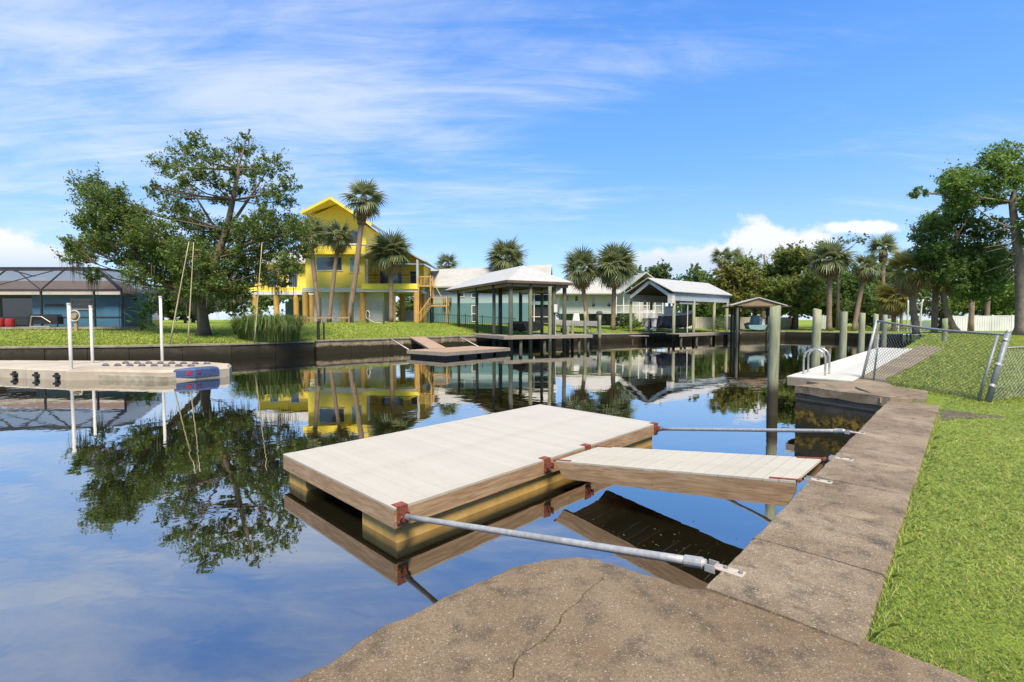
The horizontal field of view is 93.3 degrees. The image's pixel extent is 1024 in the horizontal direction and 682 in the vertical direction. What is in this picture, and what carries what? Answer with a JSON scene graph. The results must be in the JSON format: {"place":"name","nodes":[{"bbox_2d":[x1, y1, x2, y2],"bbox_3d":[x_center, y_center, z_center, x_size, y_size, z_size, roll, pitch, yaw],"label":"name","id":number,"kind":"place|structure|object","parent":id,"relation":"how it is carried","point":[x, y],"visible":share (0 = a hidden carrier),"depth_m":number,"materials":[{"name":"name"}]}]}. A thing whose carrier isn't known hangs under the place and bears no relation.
{"place":"outdoors","nodes":[
{"label":"outdoors","id":0,"kind":"place"},
{"bbox_2d":[0,335,923,681],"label":"water","id":1,"kind":"structure","parent":0,"point":[170,531],"depth_m":6.13,"materials":[{"name":"blue liquid"}]},
{"bbox_2d":[66,303,72,368],"bbox_3d":[-17.620,0.665,19.299,0.144,4.360,0.144,0,3,0],"label":"mooring pole","id":2,"kind":"object","parent":1,"relation":"in","point":[69,335],"visible":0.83,"depth_m":19.22,"materials":[{"name":"plastic"}]},
{"bbox_2d":[88,305,93,362],"bbox_3d":[-19.150,0.553,22.046,0.144,4.340,0.144,0,3,0],"label":"mooring pole","id":3,"kind":"object","parent":1,"relation":"in","point":[91,333],"visible":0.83,"depth_m":21.97,"materials":[{"name":"plastic"}]},
{"bbox_2d":[0,360,231,381],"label":"drive on float","id":4,"kind":"object","parent":1,"relation":"on","point":[156,370],"visible":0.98,"depth_m":19.45,"materials":[{"name":"plastic"}]},
{"bbox_2d":[158,296,163,361],"bbox_3d":[-16.180,0.320,22.336,0.144,4.780,0.144,0,3,0],"label":"mooring pole","id":5,"kind":"object","parent":1,"relation":"in","point":[161,328],"visible":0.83,"depth_m":22.26,"materials":[{"name":"plastic"}]},
{"bbox_2d":[407,346,509,358],"bbox_3d":[-3.432,0.816,32.201,3.550,0.616,6.200,2,3,38],"label":"timber float","id":6,"kind":"object","parent":1,"relation":"on","point":[458,352],"visible":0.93,"depth_m":30.60,"materials":[{"name":"brown wood"}]},
{"bbox_2d":[410,337,446,348],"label":"timber ramp","id":7,"kind":"structure","parent":6,"relation":"on","point":[425,342],"depth_m":34.42,"materials":[{"name":"brown wood"}]},
{"bbox_2d":[283,404,660,542],"bbox_3d":[-0.252,2.008,8.100,3.040,0.831,5.760,2,4,44],"label":"floating dock","id":8,"kind":"object","parent":1,"relation":"on","point":[450,471],"visible":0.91,"depth_m":6.77,"materials":[{"name":"wood"}]},
{"bbox_2d":[404,514,707,568],"bbox_3d":[0.045,1.596,3.996,3.078,0.615,0.068,2,3,42],"label":"mooring pipe","id":9,"kind":"object","parent":8,"relation":"attached to","point":[692,561],"visible":1,"depth_m":3.58,"materials":[{"name":"metal"}]},
{"bbox_2d":[554,445,826,505],"bbox_3d":[2.028,1.589,5.988,3.040,0.272,1.060,-9,-4,44],"label":"gangway","id":10,"kind":"object","parent":8,"relation":"on","point":[767,479],"visible":0.99,"depth_m":5.50,"materials":[{"name":"beige"}]},
{"bbox_2d":[660,427,845,433],"bbox_3d":[3.620,1.429,7.769,0.068,0.615,3.079,-2,3,-34],"label":"mooring pipe","id":11,"kind":"object","parent":8,"relation":"attached to","point":[837,431],"visible":1,"depth_m":7.46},
{"bbox_2d":[548,286,551,348],"bbox_3d":[3.099,-1.282,39.582,0.298,6.454,0.298,0,3,0],"label":"dock pile","id":12,"kind":"object","parent":1,"relation":"in","point":[550,315],"visible":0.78,"depth_m":39.46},
{"bbox_2d":[556,311,602,333],"bbox_3d":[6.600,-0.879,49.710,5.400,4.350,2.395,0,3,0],"label":"white skiff","id":13,"kind":"object","parent":1,"relation":"on","point":[577,321],"visible":0.42,"depth_m":49.27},
{"bbox_2d":[670,332,741,342],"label":"boathouse walkway","id":14,"kind":"structure","parent":1,"relation":"in","point":[681,335],"depth_m":51.75,"materials":[{"name":"grey wood"}]},
{"bbox_2d":[718,297,791,342],"bbox_3d":[25.689,-1.562,51.559,5.912,5.950,7.395,1,3,13],"label":"boathouse","id":15,"kind":"object","parent":1,"relation":"in","point":[760,302],"visible":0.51,"depth_m":48.88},
{"bbox_2d":[735,316,768,331],"bbox_3d":[25.708,-1.847,51.440,3.931,1.670,5.140,1,3,17],"label":"teal skiff","id":16,"kind":"object","parent":15,"relation":"hanging from","point":[756,324],"visible":0.83,"depth_m":49.96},
{"bbox_2d":[766,305,780,415],"bbox_3d":[6.480,1.145,12.012,0.283,4.053,0.257,0,3,0],"label":"dock pile","id":17,"kind":"object","parent":1,"relation":"in","point":[773,362],"visible":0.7,"depth_m":11.90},
{"bbox_2d":[811,308,821,379],"bbox_3d":[9.629,0.994,15.362,0.282,4.058,0.254,0,3,0],"label":"dock pile","id":18,"kind":"object","parent":1,"relation":"in","point":[816,335],"visible":0.46,"depth_m":15.22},
{"bbox_2d":[839,311,847,358],"bbox_3d":[12.783,0.854,18.707,0.274,4.037,0.256,0,3,0],"label":"dock pile","id":19,"kind":"object","parent":1,"relation":"in","point":[843,335],"visible":0.56,"depth_m":18.57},
{"bbox_2d":[858,313,865,353],"bbox_3d":[15.866,0.721,21.984,0.274,4.011,0.257,0,3,0],"label":"dock pile","id":20,"kind":"object","parent":1,"relation":"in","point":[861,334],"visible":0.53,"depth_m":21.85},
{"bbox_2d":[872,313,878,348],"bbox_3d":[18.947,0.569,25.262,0.270,4.026,0.258,0,3,0],"label":"dock pile","id":21,"kind":"object","parent":1,"relation":"in","point":[875,316],"visible":0.36,"depth_m":25.12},
{"bbox_2d":[881,314,887,347],"bbox_3d":[21.548,0.451,28.023,0.271,4.018,0.257,0,3,0],"label":"dock pile","id":22,"kind":"object","parent":1,"relation":"in","point":[884,317],"visible":0.46,"depth_m":27.91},
{"bbox_2d":[0,321,949,345],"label":"grass","id":23,"kind":"structure","parent":0,"point":[40,340],"depth_m":35.82,"materials":[{"name":"plant"}]},
{"bbox_2d":[0,320,1023,681],"bbox_3d":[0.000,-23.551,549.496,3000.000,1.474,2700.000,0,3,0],"label":"ground","id":24,"kind":"structure","parent":0,"point":[932,400],"depth_m":10.90,"materials":[{"name":"plant"}]},
{"bbox_2d":[0,291,120,325],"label":"blue house","id":25,"kind":"structure","parent":24,"relation":"on","point":[25,303],"depth_m":41.90,"materials":[{"name":"paint"}]},
{"bbox_2d":[2,298,32,324],"bbox_3d":[-43.500,-2.623,43.326,4.200,2.400,0.100,0,3,0],"label":"sliding door","id":26,"kind":"structure","parent":25,"relation":"in","point":[12,307],"depth_m":43.26,"materials":[{"name":"grey glass"}]},
{"bbox_2d":[70,299,92,309],"bbox_3d":[-37.200,-3.184,41.860,2.000,0.950,0.080,0,3,0],"label":"window","id":27,"kind":"structure","parent":25,"relation":"in","point":[76,304],"depth_m":41.84,"materials":[{"name":"grey glass"}]},
{"bbox_2d":[104,304,119,325],"bbox_3d":[-34.700,-2.210,41.903,1.300,2.050,0.080,0,3,0],"label":"door","id":28,"kind":"structure","parent":25,"relation":"in","point":[110,310],"depth_m":41.86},
{"bbox_2d":[71,310,79,330],"bbox_3d":[-31.198,-1.409,34.511,0.844,1.623,0.240,0,3,0],"label":"hose reel","id":29,"kind":"object","parent":24,"relation":"on","point":[74,316],"visible":0.81,"depth_m":34.45,"materials":[{"name":"plastic"}]},
{"bbox_2d":[0,326,159,328],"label":"terrace","id":30,"kind":"structure","parent":24,"relation":"on","point":[66,327],"depth_m":36.29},
{"bbox_2d":[27,314,63,326],"bbox_3d":[-35.450,-1.526,36.651,2.300,1.000,0.634,0,3,0],"label":"covered grill","id":31,"kind":"object","parent":30,"relation":"on","point":[32,319],"visible":0.91,"depth_m":36.47,"materials":[{"name":"brown metal"}]},
{"bbox_2d":[0,267,160,326],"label":"pool cage","id":32,"kind":"object","parent":30,"relation":"on","point":[40,279],"visible":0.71,"depth_m":37.75,"materials":[{"name":"brown metal"}]},
{"bbox_2d":[118,298,164,330],"bbox_3d":[-27.016,-1.952,35.467,2.412,2.598,2.472,2,3,34],"label":"broad leaf plant","id":33,"kind":"object","parent":24,"relation":"on","point":[141,312],"visible":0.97,"depth_m":35.38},
{"bbox_2d":[132,291,156,328],"bbox_3d":[-29.108,-2.476,38.546,1.558,3.183,1.576,0,3,0],"label":"hedge shrub","id":34,"kind":"object","parent":24,"relation":"on","point":[149,302],"visible":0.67,"depth_m":38.52,"materials":[{"name":"green plant"}]},
{"bbox_2d":[0,341,314,360],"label":"stained seawall","id":35,"kind":"object","parent":24,"relation":"on","point":[171,352],"visible":0.5,"depth_m":27.78,"materials":[{"name":"concrete"}]},
{"bbox_2d":[169,242,188,343],"bbox_3d":[-19.557,-2.834,28.395,1.143,6.061,0.089,-2,3,-34],"label":"bamboo pole","id":36,"kind":"object","parent":35,"relation":"on","point":[178,298],"visible":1,"depth_m":28.36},
{"bbox_2d":[187,242,193,343],"bbox_3d":[-19.083,-2.849,28.693,0.088,6.055,0.536,2,3,32],"label":"bamboo pole","id":37,"kind":"object","parent":35,"relation":"on","point":[190,299],"visible":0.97,"depth_m":28.67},
{"bbox_2d":[254,245,261,342],"bbox_3d":[-15.783,-3.008,30.038,0.088,6.256,0.674,2,3,35],"label":"bamboo pole","id":38,"kind":"object","parent":35,"relation":"on","point":[257,299],"visible":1,"depth_m":30.00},
{"bbox_2d":[50,128,317,335],"bbox_3d":[-22.096,-7.483,32.170,19.172,14.446,7.595,0,3,0],"label":"cedar tree","id":39,"kind":"object","parent":24,"relation":"on","point":[133,228],"visible":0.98,"depth_m":31.52,"materials":[{"name":"green plant"}]},
{"bbox_2d":[153,284,226,322],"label":"broadleaf tree","id":40,"kind":"object","parent":24,"relation":"on","point":[169,304],"visible":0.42,"depth_m":72.72,"materials":[{"name":"green plant"}]},
{"bbox_2d":[219,281,286,316],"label":"broadleaf tree","id":41,"kind":"object","parent":24,"relation":"on","point":[264,302],"visible":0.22,"depth_m":80.88,"materials":[{"name":"green plant"}]},
{"bbox_2d":[242,304,287,316],"bbox_3d":[-24.022,-2.489,46.996,4.909,2.165,2.772,0,3,0],"label":"hedge shrub","id":42,"kind":"object","parent":24,"relation":"on","point":[259,308],"visible":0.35,"depth_m":46.85,"materials":[{"name":"green plant"}]},
{"bbox_2d":[221,314,313,341],"bbox_3d":[-15.949,-0.886,31.770,6.432,1.776,5.071,0,3,0],"label":"grass clump","id":43,"kind":"object","parent":24,"relation":"on","point":[278,328],"visible":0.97,"depth_m":30.87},
{"bbox_2d":[297,213,327,321],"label":"palm tree","id":44,"kind":"object","parent":24,"relation":"on","point":[315,240],"visible":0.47,"depth_m":51.50,"materials":[{"name":"green plant"}]},
{"bbox_2d":[317,217,356,321],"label":"palm tree","id":45,"kind":"object","parent":24,"relation":"on","point":[339,244],"visible":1,"depth_m":51.42,"materials":[{"name":"green plant"}]},
{"bbox_2d":[248,196,438,322],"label":"yellow house","id":46,"kind":"structure","parent":24,"relation":"on","point":[372,291],"depth_m":56.35,"materials":[{"name":"paint"}]},
{"bbox_2d":[316,256,342,270],"bbox_3d":[-21.025,-8.900,55.630,3.050,1.650,0.080,0,3,0],"label":"window","id":47,"kind":"structure","parent":46,"relation":"in","point":[323,263],"depth_m":55.62,"materials":[{"name":"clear glass"}]},
{"bbox_2d":[379,270,388,283],"bbox_3d":[-15.750,-7.520,59.495,1.100,2.450,0.080,0,3,0],"label":"sliding door","id":48,"kind":"structure","parent":46,"relation":"in","point":[382,281],"depth_m":59.47,"materials":[{"name":"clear glass"}]},
{"bbox_2d":[338,178,388,322],"bbox_3d":[-15.031,-9.393,49.778,5.351,15.284,4.930,0,3,0],"label":"palm tree","id":49,"kind":"object","parent":24,"relation":"on","point":[364,209],"visible":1,"depth_m":49.32,"materials":[{"name":"green plant"}]},
{"bbox_2d":[366,227,417,321],"bbox_3d":[-13.275,-7.370,53.899,5.679,10.740,5.750,0,3,0],"label":"palm tree","id":50,"kind":"object","parent":24,"relation":"on","point":[390,261],"visible":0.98,"depth_m":52.83,"materials":[{"name":"green plant"}]},
{"bbox_2d":[314,335,488,353],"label":"pale seawall","id":51,"kind":"object","parent":24,"relation":"on","point":[328,346],"visible":0.38,"depth_m":36.27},
{"bbox_2d":[396,296,419,319],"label":"broadleaf tree","id":52,"kind":"object","parent":24,"relation":"on","point":[409,303],"visible":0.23,"depth_m":85.82,"materials":[{"name":"green plant"}]},
{"bbox_2d":[417,275,448,322],"bbox_3d":[-9.000,-4.710,55.386,3.340,5.500,1.760,0,3,0],"label":"timber stair","id":53,"kind":"object","parent":24,"relation":"on","point":[431,309],"visible":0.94,"depth_m":54.69,"materials":[{"name":"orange wood"}]},
{"bbox_2d":[434,252,459,268],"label":"palm tree","id":54,"kind":"object","parent":24,"relation":"on","point":[446,259],"visible":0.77,"depth_m":73.02,"materials":[{"name":"green plant"}]},
{"bbox_2d":[432,313,515,327],"bbox_3d":[-4.317,-2.284,53.279,9.752,1.718,0.113,1,3,14],"label":"metal fence","id":55,"kind":"object","parent":24,"relation":"on","point":[442,322],"visible":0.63,"depth_m":53.44,"materials":[{"name":"brown metal"}]},
{"bbox_2d":[425,265,551,323],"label":"teal house","id":56,"kind":"structure","parent":24,"relation":"on","point":[444,279],"depth_m":60.47,"materials":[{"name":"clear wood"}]},
{"bbox_2d":[483,236,529,271],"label":"palm tree","id":57,"kind":"object","parent":24,"relation":"on","point":[510,252],"visible":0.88,"depth_m":62.52,"materials":[{"name":"green plant"}]},
{"bbox_2d":[444,265,573,348],"bbox_3d":[-0.977,-2.543,46.025,6.300,8.400,15.100,-1,3,-27],"label":"hip boathouse","id":58,"kind":"object","parent":24,"relation":"on","point":[518,279],"visible":0.83,"depth_m":41.16,"materials":[{"name":"grey wood"}]},
{"bbox_2d":[513,321,542,330],"bbox_3d":[0.777,-1.334,43.040,1.900,0.850,4.800,-1,3,-27],"label":"covered skiff","id":59,"kind":"object","parent":58,"relation":"hanging from","point":[522,326],"visible":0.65,"depth_m":41.13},
{"bbox_2d":[472,333,592,348],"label":"boathouse deck","id":60,"kind":"structure","parent":24,"relation":"on","point":[544,336],"depth_m":39.58,"materials":[{"name":"grey wood"}]},
{"bbox_2d":[557,245,601,328],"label":"palm tree","id":61,"kind":"object","parent":24,"relation":"on","point":[578,261],"visible":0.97,"depth_m":55.89,"materials":[{"name":"green plant"}]},
{"bbox_2d":[556,272,664,324],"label":"pale house","id":62,"kind":"structure","parent":24,"relation":"on","point":[598,298],"depth_m":75.00,"materials":[{"name":"paint"}]},
{"bbox_2d":[591,239,640,329],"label":"palm tree","id":63,"kind":"object","parent":24,"relation":"on","point":[614,275],"visible":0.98,"depth_m":55.76,"materials":[{"name":"green plant"}]},
{"bbox_2d":[608,313,643,328],"bbox_3d":[14.585,-2.478,61.992,4.998,2.371,2.588,0,3,0],"label":"hedge shrub","id":64,"kind":"object","parent":24,"relation":"on","point":[622,323],"visible":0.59,"depth_m":61.69,"materials":[{"name":"green plant"}]},
{"bbox_2d":[640,258,675,279],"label":"broadleaf tree","id":65,"kind":"object","parent":24,"relation":"on","point":[659,271],"visible":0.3,"depth_m":91.54,"materials":[{"name":"green plant"}]},
{"bbox_2d":[624,278,732,341],"bbox_3d":[19.350,-2.865,55.778,12.700,8.180,6.100,-2,3,-40],"label":"gable boathouse","id":66,"kind":"object","parent":24,"relation":"on","point":[657,290],"visible":0.8,"depth_m":54.06,"materials":[{"name":"metal"}]},
{"bbox_2d":[643,304,691,330],"bbox_3d":[18.208,-2.830,54.767,9.550,3.200,2.513,-2,3,-40],"label":"navy boat","id":67,"kind":"object","parent":66,"relation":"on","point":[654,319],"visible":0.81,"depth_m":52.52,"materials":[{"name":"metal"}]},
{"bbox_2d":[669,263,714,311],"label":"broadleaf tree","id":68,"kind":"object","parent":24,"relation":"on","point":[699,273],"visible":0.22,"depth_m":89.72,"materials":[{"name":"green plant"}]},
{"bbox_2d":[489,331,902,345],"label":"shaded seawall","id":69,"kind":"object","parent":24,"relation":"on","point":[615,337],"visible":0.24,"depth_m":54.55,"materials":[{"name":"brown concrete"}]},
{"bbox_2d":[678,278,729,324],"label":"broadleaf tree","id":70,"kind":"object","parent":24,"relation":"on","point":[705,307],"visible":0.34,"depth_m":82.30,"materials":[{"name":"green plant"}]},
{"bbox_2d":[709,246,733,269],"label":"palm tree","id":71,"kind":"object","parent":24,"relation":"on","point":[718,261],"visible":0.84,"depth_m":94.93,"materials":[{"name":"green plant"}]},
{"bbox_2d":[724,247,743,266],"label":"palm tree","id":72,"kind":"object","parent":24,"relation":"on","point":[736,251],"visible":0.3,"depth_m":94.66,"materials":[{"name":"green plant"}]},
{"bbox_2d":[707,263,764,329],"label":"cypress tree","id":73,"kind":"object","parent":24,"relation":"on","point":[730,275],"visible":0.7,"depth_m":65.51,"materials":[{"name":"green plant"}]},
{"bbox_2d":[686,317,792,328],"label":"vinyl fence","id":74,"kind":"object","parent":24,"relation":"on","point":[704,322],"visible":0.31,"depth_m":70.04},
{"bbox_2d":[733,254,781,315],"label":"broadleaf tree","id":75,"kind":"object","parent":24,"relation":"on","point":[749,263],"visible":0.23,"depth_m":72.01,"materials":[{"name":"green plant"}]},
{"bbox_2d":[725,245,799,316],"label":"broadleaf tree","id":76,"kind":"object","parent":24,"relation":"on","point":[763,313],"visible":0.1,"depth_m":83.49,"materials":[{"name":"green plant"}]},
{"bbox_2d":[740,292,785,316],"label":"broadleaf tree","id":77,"kind":"object","parent":24,"relation":"on","point":[747,312],"visible":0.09,"depth_m":98.38,"materials":[{"name":"green plant"}]},
{"bbox_2d":[764,240,826,328],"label":"broadleaf tree","id":78,"kind":"object","parent":24,"relation":"on","point":[790,261],"visible":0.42,"depth_m":68.42,"materials":[{"name":"green plant"}]},
{"bbox_2d":[766,270,825,329],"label":"broadleaf tree","id":79,"kind":"object","parent":24,"relation":"on","point":[799,297],"visible":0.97,"depth_m":64.93,"materials":[{"name":"green plant"}]},
{"bbox_2d":[703,401,938,645],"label":"concrete seawall","id":80,"kind":"object","parent":24,"relation":"on","point":[816,555],"visible":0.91,"depth_m":3.31,"materials":[{"name":"concrete"}]},
{"bbox_2d":[704,559,745,577],"bbox_3d":[1.274,1.370,2.889,0.215,0.052,0.079,2,3,42],"label":"anchor plate","id":81,"kind":"object","parent":80,"relation":"on","point":[711,566],"visible":1,"depth_m":2.89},
{"bbox_2d":[804,475,832,483],"bbox_3d":[2.841,1.299,4.483,0.215,0.052,0.079,2,4,44],"label":"anchor plate","id":82,"kind":"object","parent":80,"relation":"on","point":[807,479],"visible":0.96,"depth_m":4.49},
{"bbox_2d":[805,237,859,330],"bbox_3d":[39.482,-7.115,60.186,6.090,11.994,6.169,0,3,0],"label":"palm tree","id":83,"kind":"object","parent":24,"relation":"on","point":[834,265],"visible":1,"depth_m":59.55,"materials":[{"name":"green plant"}]},
{"bbox_2d":[812,231,870,329],"bbox_3d":[42.077,-7.627,61.814,6.833,12.805,2.151,0,3,0],"label":"palm tree","id":84,"kind":"object","parent":24,"relation":"on","point":[838,295],"visible":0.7,"depth_m":61.66,"materials":[{"name":"green plant"}]},
{"bbox_2d":[810,257,876,327],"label":"broadleaf tree","id":85,"kind":"object","parent":24,"relation":"on","point":[849,288],"visible":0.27,"depth_m":74.79,"materials":[{"name":"green plant"}]},
{"bbox_2d":[794,383,927,437],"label":"broken seawall","id":86,"kind":"object","parent":24,"relation":"on","point":[829,406],"visible":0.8,"depth_m":9.86,"materials":[{"name":"concrete"}]},
{"bbox_2d":[835,282,889,328],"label":"broadleaf tree","id":87,"kind":"object","parent":24,"relation":"on","point":[868,295],"visible":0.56,"depth_m":67.27,"materials":[{"name":"green plant"}]},
{"bbox_2d":[848,251,882,330],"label":"palm tree","id":88,"kind":"object","parent":24,"relation":"on","point":[865,273],"visible":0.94,"depth_m":59.52,"materials":[{"name":"green plant"}]},
{"bbox_2d":[842,262,912,326],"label":"broadleaf tree","id":89,"kind":"object","parent":24,"relation":"on","point":[878,278],"visible":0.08,"depth_m":76.32,"materials":[{"name":"green plant"}]},
{"bbox_2d":[863,230,902,330],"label":"palm tree","id":90,"kind":"object","parent":24,"relation":"on","point":[886,240],"visible":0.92,"depth_m":59.37,"materials":[{"name":"green plant"}]},
{"bbox_2d":[870,280,918,330],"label":"palm tree","id":91,"kind":"object","parent":24,"relation":"on","point":[894,306],"visible":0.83,"depth_m":58.43,"materials":[{"name":"green plant"}]},
{"bbox_2d":[880,245,938,334],"bbox_3d":[35.478,-4.668,43.205,4.538,8.188,4.565,0,3,0],"label":"palm tree","id":92,"kind":"object","parent":24,"relation":"on","point":[910,282],"visible":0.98,"depth_m":42.87,"materials":[{"name":"green plant"}]},
{"bbox_2d":[913,248,968,332],"bbox_3d":[38.148,-4.727,43.268,4.538,8.219,5.000,0,3,0],"label":"palm tree","id":93,"kind":"object","parent":24,"relation":"on","point":[935,289],"visible":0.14,"depth_m":43.23,"materials":[{"name":"green plant"}]},
{"bbox_2d":[858,397,1023,681],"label":"grass","id":94,"kind":"structure","parent":24,"relation":"on","point":[955,489],"depth_m":3.27,"materials":[{"name":"plant"}]},
{"bbox_2d":[861,319,1023,402],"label":"chain link fence","id":95,"kind":"object","parent":24,"relation":"on","point":[1000,357],"visible":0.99,"depth_m":9.66,"materials":[{"name":"metal"}]},
{"bbox_2d":[941,318,947,341],"bbox_3d":[26.786,0.482,29.959,0.291,3.784,0.294,0,3,0],"label":"dock pile","id":96,"kind":"object","parent":24,"relation":"in","point":[945,323],"visible":0.36,"depth_m":29.81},
{"bbox_2d":[906,277,993,328],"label":"broadleaf tree","id":97,"kind":"object","parent":24,"relation":"on","point":[955,307],"visible":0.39,"depth_m":64.81,"materials":[{"name":"green plant"}]},
{"bbox_2d":[885,333,1023,403],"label":"grass","id":98,"kind":"structure","parent":24,"relation":"on","point":[1016,340],"depth_m":14.04,"materials":[{"name":"plant"}]},
{"bbox_2d":[905,199,1013,332],"bbox_3d":[38.755,-6.539,41.834,9.327,12.368,6.462,0,3,0],"label":"round dark tree","id":99,"kind":"object","parent":24,"relation":"on","point":[933,236],"visible":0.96,"depth_m":41.12,"materials":[{"name":"green plant"}]},
{"bbox_2d":[906,138,1023,335],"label":"grey trunk tree","id":100,"kind":"object","parent":24,"relation":"on","point":[960,186],"visible":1,"depth_m":37.49,"materials":[{"name":"green plant"}]},
{"bbox_2d":[933,409,1005,424],"bbox_3d":[6.823,1.274,7.724,1.812,0.170,0.844,-1,3,-19],"label":"soil patch","id":101,"kind":"object","parent":24,"relation":"on","point":[946,413],"visible":0.3,"depth_m":7.71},
{"bbox_2d":[967,300,974,330],"bbox_3d":[48.600,-2.796,51.126,0.539,3.663,0.525,0,3,0],"label":"tree stump","id":102,"kind":"object","parent":24,"relation":"on","point":[971,317],"visible":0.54,"depth_m":50.97,"materials":[{"name":"wood"}]},
{"bbox_2d":[952,315,1014,330],"bbox_3d":[57.568,-1.994,53.965,16.865,1.936,0.130,0,3,0],"label":"vinyl fence","id":103,"kind":"object","parent":24,"relation":"on","point":[996,323],"visible":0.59,"depth_m":53.95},
{"bbox_2d":[971,239,1013,315],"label":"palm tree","id":104,"kind":"object","parent":24,"relation":"on","point":[987,310],"visible":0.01,"depth_m":55.17,"materials":[{"name":"green plant"}]},
{"bbox_2d":[977,276,1014,315],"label":"broadleaf tree","id":105,"kind":"object","parent":24,"relation":"on","point":[1006,299],"visible":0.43,"depth_m":60.28,"materials":[{"name":"green plant"}]},
{"bbox_2d":[0,0,1023,334],"label":"sky","id":106,"kind":"structure","parent":0,"point":[676,130],"materials":[{"name":"blue"}]},
{"bbox_2d":[288,557,976,681],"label":"pavement","id":107,"kind":"structure","parent":0,"point":[575,619],"depth_m":2.25,"materials":[{"name":"concrete"}]},
{"bbox_2d":[806,346,941,386],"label":"path","id":108,"kind":"structure","parent":0,"point":[865,381],"depth_m":13.75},
{"bbox_2d":[787,347,911,385],"bbox_3d":[13.189,0.733,17.809,1.360,0.226,16.999,2,3,43],"label":"white dock","id":109,"kind":"object","parent":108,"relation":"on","point":[848,369],"visible":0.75,"depth_m":13.66,"materials":[{"name":"grey wood"}]},
{"bbox_2d":[802,347,830,374],"bbox_3d":[7.887,0.706,12.530,0.539,1.078,0.548,2,3,43],"label":"dock ladder","id":110,"kind":"object","parent":109,"relation":"attached to","point":[821,351],"visible":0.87,"depth_m":12.51,"materials":[{"name":"metal"}]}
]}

